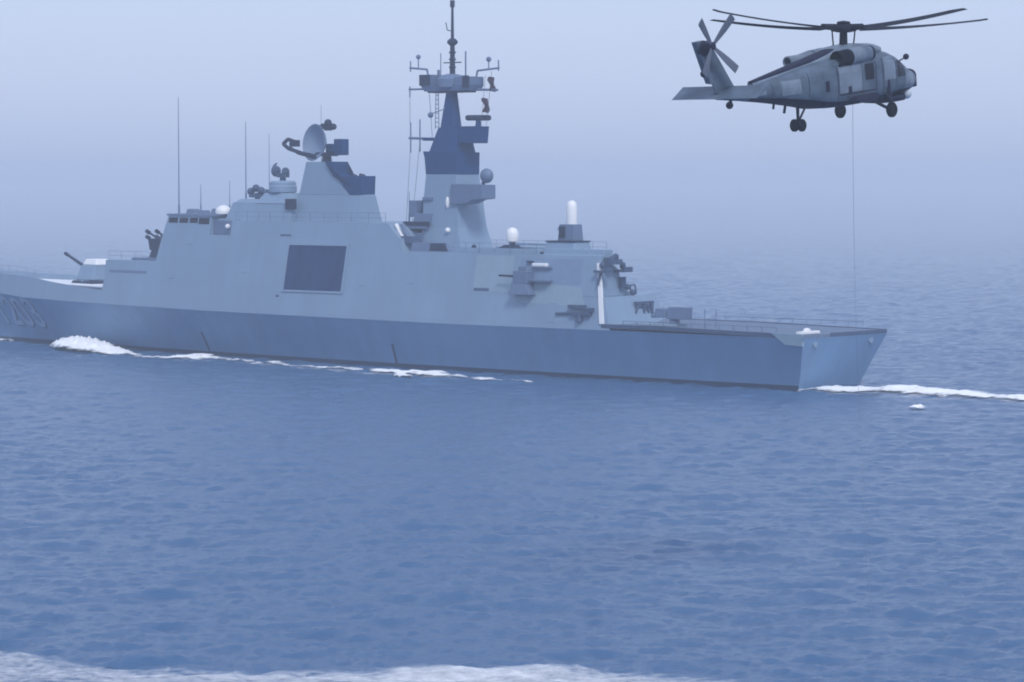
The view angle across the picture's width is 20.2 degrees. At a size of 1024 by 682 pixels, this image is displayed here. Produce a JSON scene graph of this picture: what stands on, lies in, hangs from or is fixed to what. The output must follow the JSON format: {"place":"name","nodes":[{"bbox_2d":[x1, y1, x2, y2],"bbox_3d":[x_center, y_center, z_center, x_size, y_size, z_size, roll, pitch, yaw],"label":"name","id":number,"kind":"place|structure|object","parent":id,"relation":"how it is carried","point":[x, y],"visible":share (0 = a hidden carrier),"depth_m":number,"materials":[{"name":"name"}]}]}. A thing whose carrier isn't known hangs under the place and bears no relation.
{"place":"outdoors","nodes":[
{"label":"outdoors","id":0,"kind":"place"},
{"bbox_2d":[0,189,1023,681],"bbox_3d":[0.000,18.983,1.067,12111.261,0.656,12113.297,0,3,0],"label":"sea","id":1,"kind":"structure","parent":0,"point":[240,519],"depth_m":177.85,"materials":[{"name":"blue liquid"}]},
{"bbox_2d":[51,335,135,354],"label":"bow wave","id":2,"kind":"object","parent":1,"relation":"on","point":[87,343],"visible":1,"depth_m":316.99,"materials":[{"name":"white liquid"}]},
{"bbox_2d":[9,665,630,681],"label":"foam","id":3,"kind":"object","parent":1,"relation":"on","point":[483,674],"visible":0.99,"depth_m":109.39,"materials":[{"name":"white"}]},
{"bbox_2d":[136,353,532,381],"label":"side foam","id":4,"kind":"object","parent":1,"relation":"on","point":[204,355],"visible":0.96,"depth_m":286.12,"materials":[{"name":"white"}]},
{"bbox_2d":[394,371,411,376],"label":"side splash","id":5,"kind":"object","parent":1,"relation":"on","point":[399,373],"visible":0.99,"depth_m":276.68,"materials":[{"name":"white liquid"}]},
{"bbox_2d":[0,0,886,390],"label":"naval frigate","id":6,"kind":"object","parent":1,"relation":"on","point":[326,264],"visible":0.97,"depth_m":291.08,"materials":[{"name":"grey metal"}]},
{"bbox_2d":[281,243,348,293],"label":"boat bay door","id":7,"kind":"structure","parent":6,"relation":"in","point":[309,267],"depth_m":297.02,"materials":[{"name":"grey paint"}]},
{"bbox_2d":[406,143,419,220],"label":"rigging wire","id":8,"kind":"object","parent":6,"relation":"on","point":[408,180],"visible":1,"depth_m":294.40,"materials":[{"name":"grey metal"}]},
{"bbox_2d":[481,72,491,125],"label":"halyard","id":9,"kind":"object","parent":6,"relation":"attached to","point":[483,97],"visible":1,"depth_m":288.00,"materials":[{"name":"grey fabric"}]},
{"bbox_2d":[481,98,489,112],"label":"flag","id":10,"kind":"object","parent":9,"relation":"hanging from","point":[486,108],"visible":1,"depth_m":288.61,"materials":[{"name":"fabric"}]},
{"bbox_2d":[487,77,495,91],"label":"flag","id":11,"kind":"object","parent":9,"relation":"hanging from","point":[491,80],"visible":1,"depth_m":287.97,"materials":[{"name":"fabric"}]},
{"bbox_2d":[799,385,1023,399],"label":"stern wake","id":12,"kind":"object","parent":1,"relation":"on","point":[915,388],"visible":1,"depth_m":256.04,"materials":[{"name":"white liquid"}]},
{"bbox_2d":[910,404,925,407],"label":"wake patch","id":13,"kind":"object","parent":1,"relation":"on","point":[919,406],"visible":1,"depth_m":237.90,"materials":[{"name":"white liquid"}]},
{"bbox_2d":[0,0,1023,188],"label":"sky","id":14,"kind":"structure","parent":0,"point":[90,90],"materials":[{"name":"blue"}]},
{"bbox_2d":[672,8,987,131],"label":"naval helicopter","id":15,"kind":"object","parent":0,"point":[841,75],"visible":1,"depth_m":122.13,"materials":[{"name":"grey paint"}]},
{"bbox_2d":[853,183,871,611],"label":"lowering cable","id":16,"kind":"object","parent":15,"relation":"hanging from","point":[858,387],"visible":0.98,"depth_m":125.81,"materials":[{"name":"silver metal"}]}
]}

